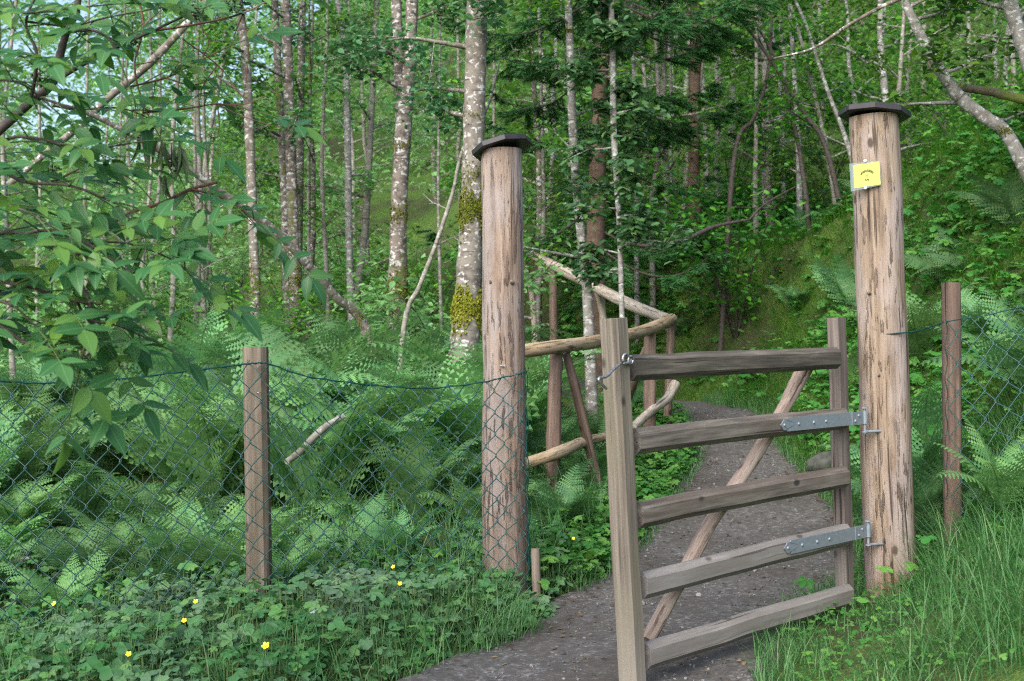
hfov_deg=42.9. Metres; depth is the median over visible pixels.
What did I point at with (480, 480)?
fern
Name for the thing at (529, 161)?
bush
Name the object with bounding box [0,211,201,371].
bush
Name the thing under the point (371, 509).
fern
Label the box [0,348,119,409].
fern
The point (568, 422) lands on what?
fern
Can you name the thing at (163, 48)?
dead tree
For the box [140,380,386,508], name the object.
fern
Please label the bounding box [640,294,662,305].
fern
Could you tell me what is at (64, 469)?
fern
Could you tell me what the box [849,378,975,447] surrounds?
fern
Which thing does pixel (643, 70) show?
sapling
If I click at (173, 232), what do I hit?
sapling
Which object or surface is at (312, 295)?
bush
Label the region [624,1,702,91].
sapling
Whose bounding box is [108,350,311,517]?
fern
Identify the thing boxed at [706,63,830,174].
bush
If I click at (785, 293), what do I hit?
fern
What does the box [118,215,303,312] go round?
bush
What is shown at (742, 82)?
bush
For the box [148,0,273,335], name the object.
sapling
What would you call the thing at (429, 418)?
fern
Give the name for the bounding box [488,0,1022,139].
distant wood
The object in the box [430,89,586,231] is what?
bush
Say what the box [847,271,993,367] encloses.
fern
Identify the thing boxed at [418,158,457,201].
bush
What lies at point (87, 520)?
fern
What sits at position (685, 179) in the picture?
sapling
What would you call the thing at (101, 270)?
bush
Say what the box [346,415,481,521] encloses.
fern
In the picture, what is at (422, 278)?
dead tree
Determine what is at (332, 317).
fern
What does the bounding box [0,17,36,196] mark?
sapling
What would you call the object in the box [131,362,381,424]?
fern
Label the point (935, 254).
fern
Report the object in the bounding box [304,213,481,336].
bush
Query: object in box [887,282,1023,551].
chain link fence
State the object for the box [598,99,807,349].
bush
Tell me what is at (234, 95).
sapling
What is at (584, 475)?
fern
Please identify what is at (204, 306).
sapling
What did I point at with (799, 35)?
birch tree
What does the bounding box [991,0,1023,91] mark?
sapling
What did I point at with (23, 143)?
sapling
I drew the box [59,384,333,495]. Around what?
fern
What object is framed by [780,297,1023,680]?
verge grass
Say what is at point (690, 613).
path
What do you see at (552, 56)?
sapling
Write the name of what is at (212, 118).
sapling
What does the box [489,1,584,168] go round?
sapling
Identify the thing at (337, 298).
dead tree
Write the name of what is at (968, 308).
fern
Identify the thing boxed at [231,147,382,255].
bush
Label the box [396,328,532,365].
fern
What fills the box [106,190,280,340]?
bush
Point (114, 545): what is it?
fern
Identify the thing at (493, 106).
sapling
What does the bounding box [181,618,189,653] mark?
buttercup
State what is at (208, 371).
fern
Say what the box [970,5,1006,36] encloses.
sapling
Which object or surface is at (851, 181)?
fern
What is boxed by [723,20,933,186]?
bush
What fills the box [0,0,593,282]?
distant wood
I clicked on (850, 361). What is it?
fern
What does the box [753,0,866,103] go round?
sapling
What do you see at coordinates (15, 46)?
sky
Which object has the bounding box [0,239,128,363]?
bush
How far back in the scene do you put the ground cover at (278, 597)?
5.40 m
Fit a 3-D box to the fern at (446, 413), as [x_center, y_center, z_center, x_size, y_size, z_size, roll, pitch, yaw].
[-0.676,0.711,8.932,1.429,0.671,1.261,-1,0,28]
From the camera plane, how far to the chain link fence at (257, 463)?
5.92 m
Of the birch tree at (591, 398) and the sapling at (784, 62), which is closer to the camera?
the birch tree at (591, 398)
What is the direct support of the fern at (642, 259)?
on the ground at (422, 210)
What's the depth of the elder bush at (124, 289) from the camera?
3.62 m
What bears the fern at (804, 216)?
on the ground at (422, 210)
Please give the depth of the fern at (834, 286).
11.88 m
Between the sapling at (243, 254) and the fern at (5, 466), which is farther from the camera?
the sapling at (243, 254)
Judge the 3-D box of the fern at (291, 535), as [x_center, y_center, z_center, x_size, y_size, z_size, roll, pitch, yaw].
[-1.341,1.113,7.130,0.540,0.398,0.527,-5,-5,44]
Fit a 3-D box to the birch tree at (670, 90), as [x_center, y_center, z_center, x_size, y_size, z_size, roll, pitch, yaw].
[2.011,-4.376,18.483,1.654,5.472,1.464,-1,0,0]
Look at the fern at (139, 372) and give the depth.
11.47 m
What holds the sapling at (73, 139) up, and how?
on the ground at (422, 210)
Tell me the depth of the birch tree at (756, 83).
15.97 m
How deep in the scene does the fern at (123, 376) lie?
11.12 m
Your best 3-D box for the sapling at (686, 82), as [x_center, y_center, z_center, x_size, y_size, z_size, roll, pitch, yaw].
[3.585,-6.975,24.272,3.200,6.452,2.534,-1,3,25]
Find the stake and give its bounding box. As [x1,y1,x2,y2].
[531,548,540,602]
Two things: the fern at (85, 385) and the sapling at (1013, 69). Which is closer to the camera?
the fern at (85, 385)
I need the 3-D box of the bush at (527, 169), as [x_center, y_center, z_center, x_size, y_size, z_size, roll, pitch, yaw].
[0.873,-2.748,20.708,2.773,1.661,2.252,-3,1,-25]
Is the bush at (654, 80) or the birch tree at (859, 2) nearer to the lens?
the birch tree at (859, 2)
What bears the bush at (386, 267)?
on the ground at (422, 210)
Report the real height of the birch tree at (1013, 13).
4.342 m
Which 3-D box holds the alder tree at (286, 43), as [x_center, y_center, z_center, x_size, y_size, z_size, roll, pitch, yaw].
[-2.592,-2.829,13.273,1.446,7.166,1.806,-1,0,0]
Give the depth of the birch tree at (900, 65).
12.98 m
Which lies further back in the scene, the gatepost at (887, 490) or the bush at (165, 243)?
the bush at (165, 243)
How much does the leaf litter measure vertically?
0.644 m
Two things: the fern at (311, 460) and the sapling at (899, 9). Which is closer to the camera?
the fern at (311, 460)
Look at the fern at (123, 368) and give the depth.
12.70 m
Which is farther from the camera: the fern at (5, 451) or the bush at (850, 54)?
the bush at (850, 54)
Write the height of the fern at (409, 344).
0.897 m
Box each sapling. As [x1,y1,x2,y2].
[0,0,17,379]
[0,0,55,193]
[0,0,81,305]
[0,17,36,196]
[11,5,103,370]
[23,0,188,322]
[31,0,139,359]
[44,13,166,258]
[61,0,178,241]
[64,4,190,369]
[72,2,212,343]
[78,1,208,200]
[109,6,205,339]
[120,3,225,353]
[124,18,277,305]
[136,0,214,330]
[137,0,245,252]
[140,0,245,240]
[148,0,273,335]
[148,7,281,323]
[149,0,236,324]
[200,0,323,230]
[221,0,420,347]
[221,0,460,321]
[235,0,353,275]
[238,3,360,267]
[258,0,364,325]
[271,0,367,178]
[272,0,455,243]
[370,0,466,336]
[380,0,489,202]
[385,1,520,234]
[414,0,660,357]
[443,0,551,256]
[485,0,646,219]
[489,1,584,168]
[495,0,660,270]
[500,7,580,341]
[501,0,593,115]
[504,8,558,94]
[548,0,701,317]
[582,0,780,226]
[590,0,686,185]
[608,0,718,321]
[618,0,687,90]
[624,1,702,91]
[626,0,807,197]
[637,0,731,120]
[680,2,748,221]
[681,0,783,148]
[683,0,868,224]
[714,0,836,182]
[741,1,834,88]
[745,0,858,157]
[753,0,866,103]
[777,2,865,67]
[779,0,966,160]
[802,0,979,161]
[834,1,935,94]
[868,2,992,167]
[878,2,1008,113]
[904,1,1020,125]
[949,0,1023,78]
[953,0,1023,113]
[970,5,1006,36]
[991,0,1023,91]
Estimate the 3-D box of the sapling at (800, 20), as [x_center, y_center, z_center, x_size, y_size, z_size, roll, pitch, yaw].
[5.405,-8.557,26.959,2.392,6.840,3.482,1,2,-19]
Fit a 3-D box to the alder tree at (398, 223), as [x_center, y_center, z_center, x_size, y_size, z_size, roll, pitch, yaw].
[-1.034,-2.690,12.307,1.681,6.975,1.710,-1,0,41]
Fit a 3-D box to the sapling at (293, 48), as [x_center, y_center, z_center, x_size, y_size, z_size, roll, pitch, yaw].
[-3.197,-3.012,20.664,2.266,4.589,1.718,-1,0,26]
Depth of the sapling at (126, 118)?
20.51 m
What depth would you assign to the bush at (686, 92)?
23.76 m
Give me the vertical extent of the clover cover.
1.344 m
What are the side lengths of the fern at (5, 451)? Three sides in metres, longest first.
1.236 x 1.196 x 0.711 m
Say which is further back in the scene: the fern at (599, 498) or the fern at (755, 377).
the fern at (755, 377)
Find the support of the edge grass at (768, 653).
on the ground at (422, 210)
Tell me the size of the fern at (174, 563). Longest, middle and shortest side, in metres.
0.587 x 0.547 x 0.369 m
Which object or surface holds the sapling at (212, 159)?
on the ground at (422, 210)
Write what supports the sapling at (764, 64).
on the ground at (422, 210)
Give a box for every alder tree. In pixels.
[156,0,322,320]
[187,0,299,325]
[187,0,327,342]
[206,0,390,326]
[278,0,532,371]
[310,0,466,350]
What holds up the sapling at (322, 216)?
on the ground at (422, 210)
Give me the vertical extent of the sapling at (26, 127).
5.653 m
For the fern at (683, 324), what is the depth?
14.38 m
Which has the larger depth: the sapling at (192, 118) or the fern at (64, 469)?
the sapling at (192, 118)
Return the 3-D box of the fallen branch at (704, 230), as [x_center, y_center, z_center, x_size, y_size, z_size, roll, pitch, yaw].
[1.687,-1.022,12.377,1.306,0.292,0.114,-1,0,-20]
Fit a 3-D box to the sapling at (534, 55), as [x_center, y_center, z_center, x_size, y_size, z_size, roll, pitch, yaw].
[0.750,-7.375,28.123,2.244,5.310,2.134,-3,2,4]
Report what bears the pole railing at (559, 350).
on the ground at (422, 210)
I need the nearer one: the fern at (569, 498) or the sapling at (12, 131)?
the fern at (569, 498)
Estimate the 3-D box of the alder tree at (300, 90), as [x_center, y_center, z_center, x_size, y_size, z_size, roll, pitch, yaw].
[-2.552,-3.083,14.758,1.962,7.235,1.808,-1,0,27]
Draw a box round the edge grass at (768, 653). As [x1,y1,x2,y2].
[0,373,931,680]
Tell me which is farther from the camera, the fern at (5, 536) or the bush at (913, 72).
the bush at (913, 72)
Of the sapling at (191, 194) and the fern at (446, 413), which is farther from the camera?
the sapling at (191, 194)
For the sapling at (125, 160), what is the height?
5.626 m
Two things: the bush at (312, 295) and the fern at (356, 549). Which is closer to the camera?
the fern at (356, 549)
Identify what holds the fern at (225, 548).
on the ground at (422, 210)
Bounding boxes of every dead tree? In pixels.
[6,0,206,185]
[51,103,379,358]
[397,43,519,380]
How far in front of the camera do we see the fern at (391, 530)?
6.93 m
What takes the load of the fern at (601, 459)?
on the ground at (422, 210)
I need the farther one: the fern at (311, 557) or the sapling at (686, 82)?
the sapling at (686, 82)
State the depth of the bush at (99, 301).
17.87 m
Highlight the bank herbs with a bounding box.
[546,92,1023,624]
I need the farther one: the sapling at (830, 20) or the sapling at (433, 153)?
the sapling at (830, 20)
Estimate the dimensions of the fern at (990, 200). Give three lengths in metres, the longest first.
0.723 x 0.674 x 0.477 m
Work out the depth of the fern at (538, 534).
7.08 m
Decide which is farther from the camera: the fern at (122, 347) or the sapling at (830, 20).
the sapling at (830, 20)
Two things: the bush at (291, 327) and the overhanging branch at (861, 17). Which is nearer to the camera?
the overhanging branch at (861, 17)
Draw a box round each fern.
[0,339,124,386]
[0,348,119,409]
[0,367,118,429]
[0,372,130,454]
[0,390,53,445]
[0,405,35,487]
[0,415,123,489]
[0,418,88,504]
[0,461,18,495]
[0,469,106,537]
[0,509,62,557]
[0,523,123,576]
[0,526,45,590]
[0,545,126,618]
[2,386,126,452]
[10,460,154,531]
[37,507,175,587]
[41,376,185,451]
[42,499,180,560]
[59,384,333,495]
[67,460,186,506]
[81,356,165,393]
[87,435,152,476]
[89,381,218,427]
[90,306,288,384]
[94,373,213,442]
[96,384,208,481]
[98,326,285,373]
[102,362,201,393]
[103,364,138,381]
[105,537,217,599]
[107,353,167,385]
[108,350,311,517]
[110,500,274,579]
[112,308,312,353]
[112,462,244,526]
[119,343,321,397]
[122,335,191,372]
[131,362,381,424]
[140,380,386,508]
[146,511,319,578]
[154,493,306,545]
[158,331,462,527]
[186,317,407,401]
[192,315,392,387]
[212,308,436,382]
[216,323,391,374]
[216,508,315,559]
[220,521,342,583]
[235,356,481,492]
[262,297,426,354]
[269,310,417,355]
[269,375,482,496]
[286,337,456,409]
[292,313,450,383]
[295,490,387,564]
[303,477,415,523]
[317,313,434,341]
[317,533,363,573]
[320,543,384,567]
[328,339,600,473]
[338,342,449,361]
[339,356,432,383]
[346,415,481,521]
[348,504,444,563]
[358,421,535,499]
[367,334,600,394]
[375,299,568,351]
[378,355,577,447]
[382,357,581,448]
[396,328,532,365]
[403,361,597,400]
[405,401,529,447]
[406,539,472,570]
[417,472,559,538]
[459,513,560,542]
[460,463,554,494]
[526,466,607,530]
[527,409,603,479]
[528,453,606,497]
[530,414,580,459]
[545,438,641,485]
[561,402,604,448]
[561,418,634,453]
[582,380,661,413]
[588,488,606,516]
[639,254,648,264]
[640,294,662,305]
[675,314,698,336]
[751,373,764,380]
[765,284,814,312]
[790,205,828,226]
[799,248,854,307]
[800,197,852,223]
[818,442,859,471]
[821,446,989,565]
[823,402,963,498]
[827,165,914,187]
[833,278,856,320]
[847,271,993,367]
[847,349,858,391]
[849,224,919,270]
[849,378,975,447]
[904,226,969,279]
[917,285,1023,388]
[929,414,1023,514]
[933,287,1023,339]
[945,167,1023,229]
[973,289,1023,322]
[997,328,1023,350]
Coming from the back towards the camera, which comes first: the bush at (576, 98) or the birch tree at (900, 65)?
the bush at (576, 98)
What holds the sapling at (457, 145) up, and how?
on the ground at (422, 210)
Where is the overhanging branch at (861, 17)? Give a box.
[774,0,900,58]
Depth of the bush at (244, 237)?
21.10 m
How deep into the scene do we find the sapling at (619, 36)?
10.07 m
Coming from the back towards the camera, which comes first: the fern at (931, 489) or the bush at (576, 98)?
the bush at (576, 98)
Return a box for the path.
[397,371,863,680]
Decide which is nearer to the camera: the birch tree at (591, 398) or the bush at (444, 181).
the birch tree at (591, 398)
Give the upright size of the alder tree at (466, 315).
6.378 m
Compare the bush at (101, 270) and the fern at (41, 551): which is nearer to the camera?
the fern at (41, 551)
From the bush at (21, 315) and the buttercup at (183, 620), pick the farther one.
the bush at (21, 315)
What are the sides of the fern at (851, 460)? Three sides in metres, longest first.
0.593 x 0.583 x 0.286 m
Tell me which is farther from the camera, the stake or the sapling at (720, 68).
the sapling at (720, 68)
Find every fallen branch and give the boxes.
[12,556,30,562]
[285,413,345,463]
[627,218,749,247]
[749,186,795,219]
[927,62,1023,104]
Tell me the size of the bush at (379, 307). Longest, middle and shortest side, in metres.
2.848 x 2.752 x 2.551 m
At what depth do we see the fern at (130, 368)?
13.02 m
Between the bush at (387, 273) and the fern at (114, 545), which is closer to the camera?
the fern at (114, 545)
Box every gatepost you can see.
[472,134,531,593]
[838,101,918,604]
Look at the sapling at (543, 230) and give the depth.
14.97 m
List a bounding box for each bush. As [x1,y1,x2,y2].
[0,0,332,476]
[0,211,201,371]
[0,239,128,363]
[0,248,97,368]
[16,255,127,326]
[42,235,149,309]
[58,211,161,322]
[100,152,318,345]
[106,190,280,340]
[117,203,274,334]
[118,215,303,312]
[146,263,351,349]
[155,173,278,285]
[222,210,379,313]
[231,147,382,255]
[262,256,452,342]
[265,186,409,311]
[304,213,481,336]
[317,214,426,280]
[320,238,449,303]
[326,147,595,353]
[368,247,449,338]
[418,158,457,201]
[427,78,619,225]
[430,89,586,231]
[451,37,654,183]
[497,124,611,203]
[520,120,567,205]
[521,46,636,145]
[522,136,649,263]
[534,103,750,263]
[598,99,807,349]
[609,119,703,192]
[621,34,723,116]
[653,87,744,159]
[666,69,726,127]
[675,64,799,202]
[704,36,819,135]
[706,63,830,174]
[708,5,821,94]
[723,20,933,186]
[740,100,938,208]
[767,10,925,129]
[774,2,905,104]
[823,8,994,141]
[823,12,1011,175]
[880,0,1021,154]
[896,21,1021,166]
[951,46,1019,103]
[958,0,1023,76]
[970,72,1023,124]
[992,32,1023,99]
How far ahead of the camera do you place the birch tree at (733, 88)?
18.69 m
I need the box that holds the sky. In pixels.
[0,0,323,163]
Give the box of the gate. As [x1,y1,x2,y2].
[597,317,882,680]
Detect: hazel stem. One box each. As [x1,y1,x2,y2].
[684,0,842,205]
[717,0,822,235]
[718,0,811,350]
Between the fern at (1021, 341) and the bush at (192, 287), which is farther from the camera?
the bush at (192, 287)
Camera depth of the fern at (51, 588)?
6.42 m
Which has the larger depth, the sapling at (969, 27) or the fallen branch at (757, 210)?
the sapling at (969, 27)
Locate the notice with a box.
[853,159,880,188]
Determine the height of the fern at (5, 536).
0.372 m
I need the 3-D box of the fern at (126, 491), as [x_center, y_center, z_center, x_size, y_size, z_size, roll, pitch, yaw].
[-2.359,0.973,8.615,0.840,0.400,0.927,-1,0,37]
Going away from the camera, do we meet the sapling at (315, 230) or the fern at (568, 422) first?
the fern at (568, 422)
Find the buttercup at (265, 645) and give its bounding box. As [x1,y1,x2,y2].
[262,642,271,680]
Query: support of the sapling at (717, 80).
on the ground at (422, 210)
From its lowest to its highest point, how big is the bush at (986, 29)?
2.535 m
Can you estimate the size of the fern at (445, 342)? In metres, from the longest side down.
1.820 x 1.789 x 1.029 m
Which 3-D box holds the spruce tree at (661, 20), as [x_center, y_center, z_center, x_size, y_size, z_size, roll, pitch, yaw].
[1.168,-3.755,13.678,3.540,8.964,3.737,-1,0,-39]
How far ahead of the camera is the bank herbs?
10.55 m
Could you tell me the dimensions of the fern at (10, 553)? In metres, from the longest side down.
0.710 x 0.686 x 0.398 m
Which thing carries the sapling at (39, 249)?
on the ground at (422, 210)
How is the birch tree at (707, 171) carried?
on the ground at (422, 210)
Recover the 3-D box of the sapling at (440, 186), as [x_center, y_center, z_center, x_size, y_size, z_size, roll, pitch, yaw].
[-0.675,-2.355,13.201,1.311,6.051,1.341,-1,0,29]
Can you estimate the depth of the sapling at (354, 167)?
23.34 m
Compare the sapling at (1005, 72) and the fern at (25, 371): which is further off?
the sapling at (1005, 72)
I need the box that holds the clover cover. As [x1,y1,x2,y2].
[778,422,1023,680]
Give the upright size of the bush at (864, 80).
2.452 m
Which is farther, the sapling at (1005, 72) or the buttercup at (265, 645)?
the sapling at (1005, 72)
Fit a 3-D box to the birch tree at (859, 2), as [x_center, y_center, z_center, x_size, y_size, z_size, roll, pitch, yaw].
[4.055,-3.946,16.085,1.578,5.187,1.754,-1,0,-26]
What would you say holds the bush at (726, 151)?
on the ground at (422, 210)
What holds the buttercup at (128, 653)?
on the ground at (422, 210)
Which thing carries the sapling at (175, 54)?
on the ground at (422, 210)
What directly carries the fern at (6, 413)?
on the ground at (422, 210)
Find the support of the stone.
on the ground at (422, 210)
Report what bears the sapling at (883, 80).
on the ground at (422, 210)
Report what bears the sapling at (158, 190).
on the ground at (422, 210)
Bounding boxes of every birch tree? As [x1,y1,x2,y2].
[304,0,436,304]
[307,0,391,328]
[510,0,650,425]
[606,0,690,342]
[608,21,704,211]
[668,1,729,193]
[706,0,795,200]
[715,0,846,200]
[716,4,823,217]
[734,1,909,210]
[736,0,816,238]
[755,0,845,226]
[769,0,913,103]
[771,0,866,164]
[825,9,992,131]
[840,0,1023,181]
[903,0,1023,72]
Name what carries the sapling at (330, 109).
on the ground at (422, 210)
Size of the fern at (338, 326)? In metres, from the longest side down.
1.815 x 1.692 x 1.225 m
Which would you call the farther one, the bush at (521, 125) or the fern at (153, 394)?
the bush at (521, 125)
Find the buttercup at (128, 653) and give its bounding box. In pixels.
[125,651,134,680]
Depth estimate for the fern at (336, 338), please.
11.05 m
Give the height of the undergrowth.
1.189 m
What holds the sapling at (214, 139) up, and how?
on the ground at (422, 210)
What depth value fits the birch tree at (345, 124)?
14.96 m
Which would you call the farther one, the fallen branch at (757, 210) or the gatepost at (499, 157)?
the fallen branch at (757, 210)
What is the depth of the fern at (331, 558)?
7.04 m
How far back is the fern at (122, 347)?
12.07 m
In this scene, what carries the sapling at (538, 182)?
on the ground at (422, 210)
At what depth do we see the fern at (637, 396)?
11.05 m
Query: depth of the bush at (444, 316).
14.46 m
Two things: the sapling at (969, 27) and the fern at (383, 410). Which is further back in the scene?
the sapling at (969, 27)
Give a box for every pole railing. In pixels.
[523,246,667,359]
[525,313,679,497]
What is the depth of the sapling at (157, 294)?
12.78 m
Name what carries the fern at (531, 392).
on the ground at (422, 210)
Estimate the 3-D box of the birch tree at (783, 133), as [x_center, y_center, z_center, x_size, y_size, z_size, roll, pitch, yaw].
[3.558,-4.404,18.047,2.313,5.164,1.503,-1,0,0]
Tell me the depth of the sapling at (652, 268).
14.97 m
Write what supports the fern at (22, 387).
on the ground at (422, 210)
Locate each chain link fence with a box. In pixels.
[0,347,530,647]
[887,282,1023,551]
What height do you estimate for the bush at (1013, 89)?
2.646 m
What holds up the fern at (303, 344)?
on the ground at (422, 210)
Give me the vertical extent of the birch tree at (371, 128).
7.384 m
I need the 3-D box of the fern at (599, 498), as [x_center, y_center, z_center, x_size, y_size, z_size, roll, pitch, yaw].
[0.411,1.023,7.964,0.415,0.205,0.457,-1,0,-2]
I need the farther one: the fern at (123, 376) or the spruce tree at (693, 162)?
the spruce tree at (693, 162)
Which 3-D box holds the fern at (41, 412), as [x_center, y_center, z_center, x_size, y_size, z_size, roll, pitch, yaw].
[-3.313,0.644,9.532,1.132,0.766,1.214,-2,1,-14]
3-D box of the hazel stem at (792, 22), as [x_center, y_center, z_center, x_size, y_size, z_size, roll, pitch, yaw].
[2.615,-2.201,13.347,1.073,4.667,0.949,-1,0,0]
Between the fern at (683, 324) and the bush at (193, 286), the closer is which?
the fern at (683, 324)
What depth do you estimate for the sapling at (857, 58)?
16.73 m
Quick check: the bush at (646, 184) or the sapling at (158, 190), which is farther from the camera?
the bush at (646, 184)
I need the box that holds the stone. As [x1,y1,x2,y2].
[806,451,830,471]
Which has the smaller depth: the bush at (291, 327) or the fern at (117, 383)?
the fern at (117, 383)
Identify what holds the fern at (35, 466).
on the ground at (422, 210)
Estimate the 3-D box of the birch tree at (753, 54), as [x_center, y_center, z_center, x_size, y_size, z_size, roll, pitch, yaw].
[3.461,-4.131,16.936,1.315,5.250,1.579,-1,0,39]
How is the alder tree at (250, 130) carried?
on the ground at (422, 210)
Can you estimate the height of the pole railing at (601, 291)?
2.085 m
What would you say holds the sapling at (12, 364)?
on the ground at (422, 210)
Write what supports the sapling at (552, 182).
on the ground at (422, 210)
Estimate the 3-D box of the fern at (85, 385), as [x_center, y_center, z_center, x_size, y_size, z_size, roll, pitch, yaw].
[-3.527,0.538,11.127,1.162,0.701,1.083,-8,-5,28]
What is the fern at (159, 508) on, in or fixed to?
on the ground at (422, 210)
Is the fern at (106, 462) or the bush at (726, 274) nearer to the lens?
the fern at (106, 462)
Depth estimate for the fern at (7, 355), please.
11.56 m
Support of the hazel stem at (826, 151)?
on the ground at (422, 210)
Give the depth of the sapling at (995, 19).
26.31 m
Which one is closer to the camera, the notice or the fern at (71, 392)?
the notice
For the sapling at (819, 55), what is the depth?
21.59 m
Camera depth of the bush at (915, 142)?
16.43 m
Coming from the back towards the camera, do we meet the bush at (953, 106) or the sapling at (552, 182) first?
the sapling at (552, 182)
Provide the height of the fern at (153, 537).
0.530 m
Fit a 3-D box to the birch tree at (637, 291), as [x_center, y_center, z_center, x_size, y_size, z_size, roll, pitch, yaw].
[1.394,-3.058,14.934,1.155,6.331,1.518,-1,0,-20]
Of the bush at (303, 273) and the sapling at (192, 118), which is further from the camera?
the sapling at (192, 118)
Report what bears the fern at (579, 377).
on the ground at (422, 210)
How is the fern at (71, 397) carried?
on the ground at (422, 210)
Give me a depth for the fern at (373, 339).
10.15 m
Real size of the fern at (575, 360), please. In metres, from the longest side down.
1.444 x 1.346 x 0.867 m
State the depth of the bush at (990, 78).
24.41 m
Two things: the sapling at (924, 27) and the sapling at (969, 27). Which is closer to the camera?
the sapling at (969, 27)
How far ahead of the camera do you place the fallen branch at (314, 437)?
7.75 m
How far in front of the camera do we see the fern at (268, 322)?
12.50 m
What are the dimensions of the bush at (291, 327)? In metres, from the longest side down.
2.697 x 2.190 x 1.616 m
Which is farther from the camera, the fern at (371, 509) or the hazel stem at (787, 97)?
the hazel stem at (787, 97)
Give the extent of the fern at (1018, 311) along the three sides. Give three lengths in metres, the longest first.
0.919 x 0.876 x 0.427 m
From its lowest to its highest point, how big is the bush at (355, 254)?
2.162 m
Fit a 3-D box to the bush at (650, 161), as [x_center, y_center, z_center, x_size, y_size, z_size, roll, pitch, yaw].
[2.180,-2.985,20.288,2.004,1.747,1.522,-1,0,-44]
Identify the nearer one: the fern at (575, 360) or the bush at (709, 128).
the fern at (575, 360)
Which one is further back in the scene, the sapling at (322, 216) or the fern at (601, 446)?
the sapling at (322, 216)
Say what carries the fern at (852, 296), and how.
on the ground at (422, 210)
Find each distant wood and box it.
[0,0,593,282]
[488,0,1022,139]
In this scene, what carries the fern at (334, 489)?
on the ground at (422, 210)
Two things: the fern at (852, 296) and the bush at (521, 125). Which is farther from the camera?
the bush at (521, 125)
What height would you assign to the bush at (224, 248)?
2.601 m
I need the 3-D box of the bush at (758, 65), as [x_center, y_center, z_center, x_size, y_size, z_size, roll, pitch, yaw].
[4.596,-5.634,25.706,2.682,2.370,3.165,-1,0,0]
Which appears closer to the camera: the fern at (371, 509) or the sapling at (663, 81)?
the fern at (371, 509)
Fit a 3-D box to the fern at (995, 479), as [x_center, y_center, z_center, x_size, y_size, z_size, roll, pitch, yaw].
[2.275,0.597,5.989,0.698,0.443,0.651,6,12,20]
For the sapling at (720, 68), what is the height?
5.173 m
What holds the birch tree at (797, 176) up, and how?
on the ground at (422, 210)
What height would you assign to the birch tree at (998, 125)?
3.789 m
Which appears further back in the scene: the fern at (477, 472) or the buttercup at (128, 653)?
the fern at (477, 472)
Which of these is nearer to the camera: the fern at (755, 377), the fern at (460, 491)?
the fern at (460, 491)
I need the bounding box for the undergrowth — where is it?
[1,385,699,610]
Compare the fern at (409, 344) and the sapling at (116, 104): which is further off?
the sapling at (116, 104)
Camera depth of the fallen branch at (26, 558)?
7.00 m
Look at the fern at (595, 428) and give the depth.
9.95 m
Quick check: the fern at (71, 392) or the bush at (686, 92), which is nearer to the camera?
the fern at (71, 392)
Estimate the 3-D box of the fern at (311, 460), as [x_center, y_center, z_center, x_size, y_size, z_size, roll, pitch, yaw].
[-1.221,0.608,8.044,1.781,1.188,1.660,3,3,5]
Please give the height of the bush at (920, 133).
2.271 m
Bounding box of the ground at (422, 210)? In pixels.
[0,0,1023,680]
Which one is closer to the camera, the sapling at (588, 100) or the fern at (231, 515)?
the fern at (231, 515)
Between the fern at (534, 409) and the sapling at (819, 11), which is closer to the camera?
the fern at (534, 409)
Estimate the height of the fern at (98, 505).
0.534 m
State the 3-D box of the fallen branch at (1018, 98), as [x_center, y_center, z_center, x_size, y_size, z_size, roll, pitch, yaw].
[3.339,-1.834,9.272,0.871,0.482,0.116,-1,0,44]
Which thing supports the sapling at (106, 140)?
on the ground at (422, 210)
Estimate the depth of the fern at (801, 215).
15.21 m
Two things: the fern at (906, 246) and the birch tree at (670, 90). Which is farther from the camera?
the birch tree at (670, 90)
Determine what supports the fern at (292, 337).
on the ground at (422, 210)
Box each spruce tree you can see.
[412,0,780,400]
[573,0,848,228]
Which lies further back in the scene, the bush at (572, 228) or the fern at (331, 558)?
the bush at (572, 228)
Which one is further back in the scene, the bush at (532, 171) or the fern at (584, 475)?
the bush at (532, 171)
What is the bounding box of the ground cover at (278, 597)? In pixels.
[0,519,611,680]
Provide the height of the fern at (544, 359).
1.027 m
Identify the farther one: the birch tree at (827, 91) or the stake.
the birch tree at (827, 91)
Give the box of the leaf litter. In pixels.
[424,407,855,680]
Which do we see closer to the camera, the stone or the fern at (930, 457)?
the fern at (930, 457)
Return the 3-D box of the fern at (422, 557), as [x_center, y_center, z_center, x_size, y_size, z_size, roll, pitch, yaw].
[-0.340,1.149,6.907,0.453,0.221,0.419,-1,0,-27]
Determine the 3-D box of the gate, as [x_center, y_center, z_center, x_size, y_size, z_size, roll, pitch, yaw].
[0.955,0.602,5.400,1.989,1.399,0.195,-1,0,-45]
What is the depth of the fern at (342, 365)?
9.60 m
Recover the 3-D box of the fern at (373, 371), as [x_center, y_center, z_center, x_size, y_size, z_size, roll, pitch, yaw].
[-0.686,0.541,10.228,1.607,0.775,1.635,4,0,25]
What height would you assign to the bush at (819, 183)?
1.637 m
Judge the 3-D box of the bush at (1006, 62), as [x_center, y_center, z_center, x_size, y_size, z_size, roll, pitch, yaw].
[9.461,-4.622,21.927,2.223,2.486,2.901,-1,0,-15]
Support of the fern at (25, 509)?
on the ground at (422, 210)
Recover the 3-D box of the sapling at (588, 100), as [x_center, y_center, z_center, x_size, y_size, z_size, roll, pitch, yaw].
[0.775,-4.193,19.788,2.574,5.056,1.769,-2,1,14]
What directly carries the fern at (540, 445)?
on the ground at (422, 210)
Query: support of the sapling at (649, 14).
on the ground at (422, 210)

